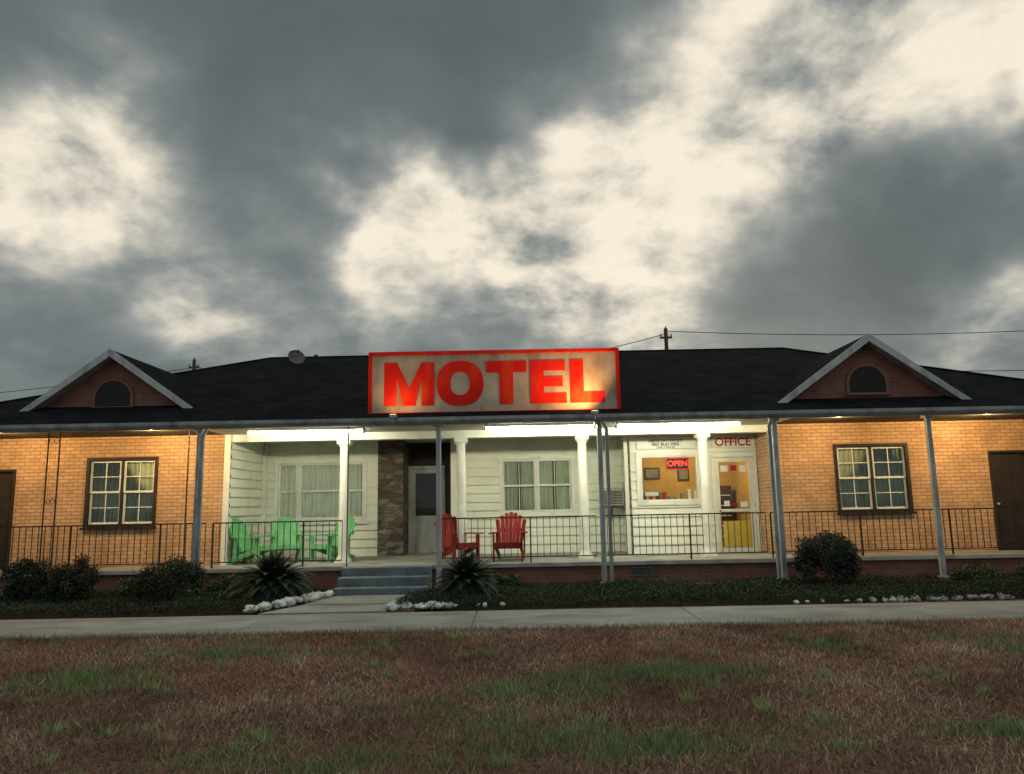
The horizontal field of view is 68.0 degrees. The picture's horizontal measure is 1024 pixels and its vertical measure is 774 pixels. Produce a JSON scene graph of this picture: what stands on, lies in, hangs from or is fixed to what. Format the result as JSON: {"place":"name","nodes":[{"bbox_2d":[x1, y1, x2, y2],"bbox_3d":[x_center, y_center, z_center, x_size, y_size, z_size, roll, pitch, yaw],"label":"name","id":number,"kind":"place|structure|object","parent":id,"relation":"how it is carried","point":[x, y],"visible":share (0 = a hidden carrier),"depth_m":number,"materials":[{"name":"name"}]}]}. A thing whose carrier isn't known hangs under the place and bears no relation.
{"place":"outdoors","nodes":[
{"label":"outdoors","id":0,"kind":"place"},
{"bbox_2d":[45,360,177,407],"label":"gable wall","id":1,"kind":"structure","parent":0,"point":[82,392],"depth_m":15.89,"materials":[{"name":"red wood"}]},
{"bbox_2d":[92,378,133,406],"bbox_3d":[-8.329,0.137,15.848,0.900,0.650,0.068,-1,-9,0],"label":"gable vent","id":2,"kind":"object","parent":1,"relation":"attached to","point":[113,392],"visible":0.98,"depth_m":15.85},
{"bbox_2d":[227,464,230,554],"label":"walls","id":3,"kind":"structure","parent":0,"point":[229,505],"depth_m":26.04,"materials":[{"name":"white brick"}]},
{"bbox_2d":[0,347,1023,457],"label":"roof","id":4,"kind":"structure","parent":3,"relation":"on","point":[651,381],"depth_m":16.40,"materials":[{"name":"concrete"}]},
{"bbox_2d":[114,351,190,405],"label":"gable roof","id":5,"kind":"structure","parent":4,"relation":"on","point":[171,382],"depth_m":16.59,"materials":[{"name":"black"}]},
{"bbox_2d":[20,349,192,410],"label":"rake boards","id":6,"kind":"object","parent":5,"relation":"attached to","point":[63,387],"visible":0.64,"depth_m":15.67,"materials":[{"name":"white wood"}]},
{"bbox_2d":[288,349,304,364],"bbox_3d":[-5.765,-0.747,20.184,0.405,0.547,0.392,-3,-9,15],"label":"satellite dish","id":7,"kind":"object","parent":4,"relation":"on","point":[297,356],"visible":0.99,"depth_m":20.27,"materials":[{"name":"grey metal"}]},
{"bbox_2d":[313,355,318,362],"bbox_3d":[-5.314,-0.651,20.564,0.178,0.450,0.178,-1,-9,0],"label":"vent pipe","id":8,"kind":"object","parent":4,"relation":"on","point":[315,357],"visible":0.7,"depth_m":20.54,"materials":[{"name":"metal"}]},
{"bbox_2d":[368,348,620,413],"bbox_3d":[-0.349,0.033,15.517,4.940,1.350,1.287,-1,-9,0],"label":"motel sign","id":9,"kind":"object","parent":4,"relation":"attached to","point":[494,380],"visible":0.84,"depth_m":14.91,"materials":[{"name":"metal"}]},
{"bbox_2d":[0,406,1023,431],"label":"gutter","id":10,"kind":"object","parent":4,"relation":"attached to","point":[510,418],"visible":1,"depth_m":14.38,"materials":[{"name":"metal"}]},
{"bbox_2d":[0,412,1023,432],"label":"fascia","id":11,"kind":"structure","parent":4,"relation":"attached to","point":[512,422],"depth_m":14.47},
{"bbox_2d":[389,414,396,423],"bbox_3d":[-2.239,0.606,14.361,0.140,0.161,0.230,-1,-9,0],"label":"sign floodlight","id":12,"kind":"object","parent":11,"relation":"attached to","point":[392,416],"visible":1,"depth_m":14.26,"materials":[{"name":"grey metal"}]},
{"bbox_2d":[591,410,598,419],"bbox_3d":[1.560,0.533,14.361,0.140,0.161,0.230,-1,-9,0],"label":"sign floodlight","id":13,"kind":"object","parent":11,"relation":"attached to","point":[594,412],"visible":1,"depth_m":14.27,"materials":[{"name":"grey metal"}]},
{"bbox_2d":[31,405,1023,424],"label":"drip edge","id":14,"kind":"object","parent":4,"relation":"attached to","point":[503,415],"visible":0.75,"depth_m":14.40,"materials":[{"name":"black paint"}]},
{"bbox_2d":[780,336,863,399],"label":"gable roof","id":15,"kind":"structure","parent":4,"relation":"on","point":[807,371],"depth_m":16.15,"materials":[{"name":"black"}]},
{"bbox_2d":[778,333,970,402],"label":"rake boards","id":16,"kind":"object","parent":15,"relation":"attached to","point":[908,365],"visible":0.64,"depth_m":15.15,"materials":[{"name":"white wood"}]},
{"bbox_2d":[0,595,1023,773],"bbox_3d":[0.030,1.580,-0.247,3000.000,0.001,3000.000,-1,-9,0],"label":"ground","id":17,"kind":"structure","parent":0,"point":[429,747],"depth_m":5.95,"materials":[{"name":"green plant"}]},
{"bbox_2d":[0,587,313,619],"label":"garden bed","id":18,"kind":"object","parent":17,"relation":"on","point":[168,613],"visible":0.06,"depth_m":11.94,"materials":[{"name":"soil"}]},
{"bbox_2d":[0,555,57,600],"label":"shrub","id":19,"kind":"object","parent":18,"relation":"on","point":[16,584],"visible":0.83,"depth_m":13.26,"materials":[{"name":"green plant"}]},
{"bbox_2d":[40,553,104,599],"bbox_3d":[-7.717,3.361,13.331,0.986,0.874,0.977,3,-10,-25],"label":"shrub","id":20,"kind":"object","parent":18,"relation":"on","point":[83,574],"visible":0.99,"depth_m":13.19,"materials":[{"name":"green plant"}]},
{"bbox_2d":[114,575,154,597],"bbox_3d":[-6.829,3.637,13.832,0.700,0.462,0.861,-1,-9,0],"label":"shrub","id":21,"kind":"object","parent":18,"relation":"on","point":[123,588],"visible":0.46,"depth_m":13.58,"materials":[{"name":"green plant"}]},
{"bbox_2d":[127,554,208,601],"bbox_3d":[-6.033,3.354,13.324,1.340,0.837,1.199,-1,-9,0],"label":"shrub","id":22,"kind":"object","parent":18,"relation":"on","point":[153,580],"visible":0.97,"depth_m":13.14,"materials":[{"name":"green plant"}]},
{"bbox_2d":[36,427,348,594],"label":"iron lattice posts","id":23,"kind":"object","parent":18,"relation":"on","point":[55,500],"visible":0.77,"depth_m":14.57,"materials":[{"name":"black metal"}]},
{"bbox_2d":[202,572,244,592],"bbox_3d":[-5.277,3.662,14.027,0.748,0.468,0.772,-1,-9,0],"label":"shrub","id":24,"kind":"object","parent":18,"relation":"on","point":[225,581],"visible":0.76,"depth_m":13.92,"materials":[{"name":"green plant"}]},
{"bbox_2d":[221,543,317,604],"bbox_3d":[-4.220,3.369,13.361,1.687,1.221,1.625,-1,-9,0],"label":"sago palm","id":25,"kind":"object","parent":18,"relation":"on","point":[272,578],"visible":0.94,"depth_m":13.12,"materials":[{"name":"green plant"}]},
{"bbox_2d":[187,415,949,593],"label":"front posts","id":26,"kind":"object","parent":18,"relation":"on","point":[935,501],"visible":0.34,"depth_m":14.34,"materials":[{"name":"grey metal"}]},
{"bbox_2d":[0,585,326,617],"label":"groundcover","id":27,"kind":"object","parent":17,"relation":"on","point":[36,601],"visible":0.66,"depth_m":12.39,"materials":[{"name":"green plant"}]},
{"bbox_2d":[188,358,198,369],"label":"utility pole","id":28,"kind":"object","parent":17,"relation":"on","point":[193,367],"visible":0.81,"depth_m":46.77,"materials":[{"name":"brown wood"}]},
{"bbox_2d":[0,368,188,392],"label":"power line","id":29,"kind":"object","parent":28,"relation":"attached to","point":[54,386],"visible":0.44,"depth_m":47.59,"materials":[{"name":"black paint"}]},
{"bbox_2d":[258,594,418,614],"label":"walkway","id":30,"kind":"structure","parent":17,"relation":"on","point":[356,604],"depth_m":12.30,"materials":[{"name":"concrete"}]},
{"bbox_2d":[333,565,431,596],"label":"entry steps","id":31,"kind":"structure","parent":17,"relation":"on","point":[381,580],"depth_m":14.09,"materials":[{"name":"grey concrete"}]},
{"bbox_2d":[194,417,781,591],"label":"downspouts","id":32,"kind":"object","parent":17,"relation":"on","point":[200,495],"visible":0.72,"depth_m":14.21,"materials":[{"name":"metal"}]},
{"bbox_2d":[0,558,1023,592],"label":"foundation","id":33,"kind":"object","parent":17,"relation":"on","point":[327,580],"depth_m":14.81,"materials":[{"name":"red brick"}]},
{"bbox_2d":[288,563,852,581],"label":"foundation vents","id":34,"kind":"object","parent":33,"relation":"in","point":[643,571],"visible":0.26,"depth_m":14.79,"materials":[{"name":"black metal"}]},
{"bbox_2d":[0,614,1023,640],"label":"edge grass","id":35,"kind":"structure","parent":17,"relation":"on","point":[810,622],"depth_m":9.81,"materials":[{"name":"green plant"}]},
{"bbox_2d":[0,619,1023,773],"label":"weed tufts","id":36,"kind":"object","parent":17,"relation":"on","point":[399,667],"visible":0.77,"depth_m":6.25,"materials":[{"name":"green plant"}]},
{"bbox_2d":[243,590,1014,612],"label":"white edging rocks","id":37,"kind":"object","parent":17,"relation":"on","point":[286,601],"visible":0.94,"depth_m":11.84,"materials":[{"name":"white stone"}]},
{"bbox_2d":[660,326,671,349],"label":"utility pole","id":38,"kind":"object","parent":17,"relation":"on","point":[665,337],"visible":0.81,"depth_m":40.83,"materials":[{"name":"brown wood"}]},
{"bbox_2d":[612,334,663,347],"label":"power line","id":39,"kind":"object","parent":38,"relation":"attached to","point":[636,341],"visible":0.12,"depth_m":41.17,"materials":[{"name":"black paint"}]},
{"bbox_2d":[668,331,1016,334],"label":"power line","id":40,"kind":"object","parent":38,"relation":"attached to","point":[840,334],"visible":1,"depth_m":41.43,"materials":[{"name":"black paint"}]},
{"bbox_2d":[989,370,1023,370],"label":"power line","id":41,"kind":"object","parent":38,"relation":"attached to","point":[1006,370],"visible":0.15,"depth_m":41.64,"materials":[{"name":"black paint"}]},
{"bbox_2d":[396,571,1023,609],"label":"groundcover","id":42,"kind":"object","parent":17,"relation":"on","point":[804,587],"visible":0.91,"depth_m":12.50,"materials":[{"name":"green plant"}]},
{"bbox_2d":[413,574,1023,611],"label":"garden bed","id":43,"kind":"object","parent":17,"relation":"on","point":[673,603],"visible":0.2,"depth_m":12.01,"materials":[{"name":"soil"}]},
{"bbox_2d":[429,545,500,600],"bbox_3d":[-0.791,3.279,13.148,1.368,1.122,1.501,-1,-9,0],"label":"sago palm","id":44,"kind":"object","parent":43,"relation":"on","point":[467,579],"visible":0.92,"depth_m":12.96,"materials":[{"name":"green plant"}]},
{"bbox_2d":[488,571,525,587],"bbox_3d":[-0.130,3.619,14.113,0.749,0.383,0.645,-6,-10,29],"label":"shrub","id":45,"kind":"object","parent":43,"relation":"on","point":[512,580],"visible":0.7,"depth_m":13.97,"materials":[{"name":"green plant"}]},
{"bbox_2d":[790,530,862,585],"bbox_3d":[5.672,3.079,13.624,1.175,1.020,1.388,-7,-11,32],"label":"shrub","id":46,"kind":"object","parent":43,"relation":"on","point":[840,558],"visible":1,"depth_m":13.38,"materials":[{"name":"green plant"}]},
{"bbox_2d":[950,560,1002,581],"bbox_3d":[8.382,3.352,13.713,0.779,0.450,0.775,-1,-9,0],"label":"shrub","id":47,"kind":"object","parent":43,"relation":"on","point":[972,571],"visible":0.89,"depth_m":13.61,"materials":[{"name":"green plant"}]},
{"bbox_2d":[1014,560,1023,576],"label":"shrub","id":48,"kind":"object","parent":43,"relation":"on","point":[1021,572],"visible":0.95,"depth_m":13.87,"materials":[{"name":"green plant"}]},
{"bbox_2d":[0,600,1023,639],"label":"sidewalk","id":49,"kind":"structure","parent":0,"point":[552,617],"depth_m":10.72,"materials":[{"name":"concrete"}]},
{"bbox_2d":[0,547,1023,576],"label":"porch floor","id":50,"kind":"structure","parent":0,"point":[411,559],"depth_m":15.00,"materials":[{"name":"concrete"}]},
{"bbox_2d":[0,435,224,567],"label":"brick wall","id":51,"kind":"structure","parent":50,"relation":"on","point":[26,458],"depth_m":15.86,"materials":[{"name":"orange brick"}]},
{"bbox_2d":[0,469,16,568],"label":"room door","id":52,"kind":"structure","parent":51,"relation":"attached to","point":[7,485],"depth_m":15.86,"materials":[{"name":"brown wood"}]},
{"bbox_2d":[79,457,158,529],"bbox_3d":[-8.168,2.243,16.010,1.580,1.492,0.440,-1,-9,0],"label":"wing window","id":53,"kind":"structure","parent":51,"relation":"attached to","point":[120,490],"depth_m":15.93,"materials":[{"name":"white paint"}]},
{"bbox_2d":[227,442,263,564],"bbox_3d":[-5.902,2.512,16.933,0.042,2.700,2.199,-1,-9,0],"label":"siding return","id":54,"kind":"object","parent":50,"relation":"on","point":[246,480],"visible":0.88,"depth_m":16.89,"materials":[{"name":"white wood"}]},
{"bbox_2d":[228,517,278,564],"bbox_3d":[-5.477,3.221,15.933,0.865,0.975,0.765,-3,-9,15],"label":"adirondack chair","id":55,"kind":"object","parent":50,"relation":"on","point":[243,538],"visible":0.91,"depth_m":15.87,"materials":[{"name":"green plastic"}]},
{"bbox_2d":[269,516,305,559],"bbox_3d":[-4.922,3.305,16.537,0.765,0.975,0.866,2,-10,-22],"label":"adirondack chair","id":56,"kind":"object","parent":50,"relation":"on","point":[283,532],"visible":0.73,"depth_m":16.75,"materials":[{"name":"green plastic"}]},
{"bbox_2d":[265,441,377,557],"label":"siding wall","id":57,"kind":"structure","parent":50,"relation":"on","point":[363,539],"depth_m":18.05,"materials":[{"name":"white wood"}]},
{"bbox_2d":[273,459,367,524],"bbox_3d":[-4.542,2.524,18.182,2.280,1.512,0.440,-1,-9,0],"label":"picture window","id":58,"kind":"structure","parent":57,"relation":"attached to","point":[307,490],"depth_m":18.11,"materials":[{"name":"white paint"}]},
{"bbox_2d":[306,515,355,562],"bbox_3d":[-3.832,3.243,16.277,0.765,0.975,0.865,-8,-11,37],"label":"adirondack chair","id":59,"kind":"object","parent":50,"relation":"on","point":[329,548],"visible":0.66,"depth_m":16.20,"materials":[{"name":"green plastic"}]},
{"bbox_2d":[334,440,352,562],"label":"column","id":60,"kind":"structure","parent":50,"relation":"on","point":[343,444],"depth_m":15.88,"materials":[{"name":"white paint"}]},
{"bbox_2d":[377,440,408,555],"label":"stone pier","id":61,"kind":"structure","parent":50,"relation":"on","point":[393,480],"depth_m":17.93,"materials":[{"name":"stone"}]},
{"bbox_2d":[409,442,450,553],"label":"alcove walls","id":62,"kind":"structure","parent":50,"relation":"on","point":[422,454],"depth_m":18.96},
{"bbox_2d":[408,466,444,552],"bbox_3d":[-2.102,3.049,18.724,0.900,2.190,0.068,-1,-9,0],"label":"front storm door","id":63,"kind":"structure","parent":62,"relation":"attached to","point":[421,509],"depth_m":18.74,"materials":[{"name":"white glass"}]},
{"bbox_2d":[434,513,483,561],"bbox_3d":[-1.127,3.075,15.536,0.765,0.975,0.865,6,-11,-37],"label":"adirondack chair","id":64,"kind":"object","parent":50,"relation":"on","point":[446,525],"visible":0.61,"depth_m":15.53,"materials":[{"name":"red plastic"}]},
{"bbox_2d":[454,438,467,559],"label":"column","id":65,"kind":"structure","parent":50,"relation":"on","point":[460,443],"depth_m":15.90,"materials":[{"name":"white paint"}]},
{"bbox_2d":[220,425,766,565],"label":"porch beam and corner boards","id":66,"kind":"structure","parent":50,"relation":"on","point":[624,432],"depth_m":16.04,"materials":[{"name":"white wood"}]},
{"bbox_2d":[246,427,364,434],"bbox_3d":[-4.084,0.873,15.058,2.320,0.109,0.160,-1,-9,0],"label":"fluorescent light","id":67,"kind":"object","parent":66,"relation":"attached to","point":[303,430],"visible":1,"depth_m":15.02,"materials":[{"name":"white paint"}]},
{"bbox_2d":[484,422,594,430],"bbox_3d":[0.545,0.784,15.058,2.200,0.109,0.160,-1,-9,0],"label":"fluorescent light","id":68,"kind":"object","parent":66,"relation":"attached to","point":[537,426],"visible":0.95,"depth_m":15.02,"materials":[{"name":"white paint"}]},
{"bbox_2d":[615,420,740,427],"bbox_3d":[3.290,0.732,15.058,2.470,0.109,0.160,-1,-9,0],"label":"fluorescent light","id":69,"kind":"object","parent":66,"relation":"attached to","point":[678,423],"visible":0.99,"depth_m":15.03,"materials":[{"name":"white paint"}]},
{"bbox_2d":[488,512,527,561],"bbox_3d":[-0.052,3.050,15.506,0.765,0.975,0.865,-2,-9,6],"label":"adirondack chair","id":70,"kind":"object","parent":50,"relation":"on","point":[510,541],"visible":0.92,"depth_m":15.70,"materials":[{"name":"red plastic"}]},
{"bbox_2d":[0,507,1023,568],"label":"porch railing","id":71,"kind":"object","parent":50,"relation":"on","point":[582,516],"visible":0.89,"depth_m":14.93,"materials":[{"name":"metal"}]},
{"bbox_2d":[450,436,624,554],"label":"siding wall","id":72,"kind":"structure","parent":50,"relation":"on","point":[482,456],"depth_m":18.02,"materials":[{"name":"white wood"}]},
{"bbox_2d":[498,455,577,516],"bbox_3d":[0.596,2.386,18.188,1.880,1.432,0.440,-1,-9,0],"label":"porch window","id":73,"kind":"structure","parent":72,"relation":"attached to","point":[536,485],"depth_m":18.13,"materials":[{"name":"white paint"}]},
{"bbox_2d":[604,488,624,513],"bbox_3d":[2.326,2.750,17.723,0.545,0.777,0.444,-1,-9,0],"label":"air conditioner","id":74,"kind":"object","parent":72,"relation":"attached to","point":[617,497],"visible":0.59,"depth_m":17.56,"materials":[{"name":"grey metal"}]},
{"bbox_2d":[574,435,593,558],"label":"column","id":75,"kind":"structure","parent":50,"relation":"on","point":[581,440],"depth_m":15.88,"materials":[{"name":"white paint"}]},
{"bbox_2d":[627,438,758,553],"bbox_3d":[4.200,2.518,18.197,3.099,2.697,2.640,-1,-9,0],"label":"office interior","id":76,"kind":"object","parent":50,"relation":"on","point":[660,481],"visible":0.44,"depth_m":19.41,"materials":[{"name":"yellow paint"}]},
{"bbox_2d":[636,438,694,448],"bbox_3d":[3.425,1.261,16.939,1.300,0.240,0.032,-1,-9,0],"label":"notice sign","id":77,"kind":"object","parent":76,"relation":"attached to","point":[664,443],"visible":1,"depth_m":16.93,"materials":[{"name":"white paint"}]},
{"bbox_2d":[665,457,688,469],"bbox_3d":[3.694,1.712,16.943,0.520,0.280,0.030,-1,-9,0],"label":"open sign","id":78,"kind":"object","parent":76,"relation":"attached to","point":[677,463],"visible":1,"depth_m":16.93,"materials":[{"name":"red plastic"}]},
{"bbox_2d":[694,433,717,555],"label":"column","id":79,"kind":"structure","parent":50,"relation":"on","point":[701,438],"depth_m":15.88,"materials":[{"name":"white paint"}]},
{"bbox_2d":[777,419,1023,554],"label":"brick wall","id":80,"kind":"structure","parent":50,"relation":"on","point":[807,469],"depth_m":15.87,"materials":[{"name":"orange brick"}]},
{"bbox_2d":[754,433,775,553],"bbox_3d":[5.463,2.201,16.340,0.001,2.700,0.999,-1,-9,0],"label":"brick return","id":81,"kind":"object","parent":80,"relation":"attached to","point":[763,472],"visible":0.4,"depth_m":16.41,"materials":[{"name":"orange brick"}]},
{"bbox_2d":[832,443,916,514],"bbox_3d":[7.544,1.942,16.010,1.650,1.472,0.440,-1,-9,0],"label":"wing window","id":82,"kind":"structure","parent":80,"relation":"attached to","point":[872,476],"depth_m":15.93,"materials":[{"name":"white paint"}]},
{"bbox_2d":[987,450,1023,550],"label":"room door","id":83,"kind":"structure","parent":80,"relation":"attached to","point":[1006,468],"depth_m":15.86,"materials":[{"name":"brown wood"}]},
{"bbox_2d":[0,414,1023,448],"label":"porch ceiling","id":84,"kind":"structure","parent":0,"point":[481,426],"depth_m":15.51,"materials":[{"name":"white wood"}]},
{"bbox_2d":[0,0,1023,400],"label":"sky","id":85,"kind":"structure","parent":0,"point":[211,182],"materials":[{"name":"grey"}]},
{"bbox_2d":[620,436,632,551],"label":"office side wall","id":86,"kind":"structure","parent":0,"point":[623,486],"depth_m":17.68,"materials":[{"name":"white wood"}]},
{"bbox_2d":[629,433,762,553],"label":"office wall","id":87,"kind":"structure","parent":0,"point":[659,524],"depth_m":16.73,"materials":[{"name":"white wood"}]},
{"bbox_2d":[636,451,700,505],"bbox_3d":[3.500,2.033,16.896,1.460,1.180,0.165,-1,-9,0],"label":"office window","id":88,"kind":"structure","parent":87,"relation":"in","point":[641,455],"depth_m":16.84,"materials":[{"name":"white wood"}]},
{"bbox_2d":[711,436,753,447],"bbox_3d":[4.925,1.232,16.939,0.960,0.240,0.032,-1,-9,0],"label":"office sign","id":89,"kind":"object","parent":87,"relation":"attached to","point":[727,442],"visible":1,"depth_m":16.93,"materials":[{"name":"white plastic"}]},
{"bbox_2d":[711,453,762,551],"bbox_3d":[4.951,2.594,16.779,1.000,2.220,0.115,-1,-9,0],"label":"office door","id":90,"kind":"structure","parent":87,"relation":"in","point":[747,458],"depth_m":16.75,"materials":[{"name":"white wood"}]},
{"bbox_2d":[793,345,944,398],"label":"gable wall","id":91,"kind":"structure","parent":0,"point":[832,383],"depth_m":15.37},
{"bbox_2d":[846,363,890,394],"bbox_3d":[7.178,-0.160,15.342,0.900,0.650,0.068,-1,-9,0],"label":"gable vent","id":92,"kind":"object","parent":91,"relation":"attached to","point":[866,379],"visible":1,"depth_m":15.34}
]}

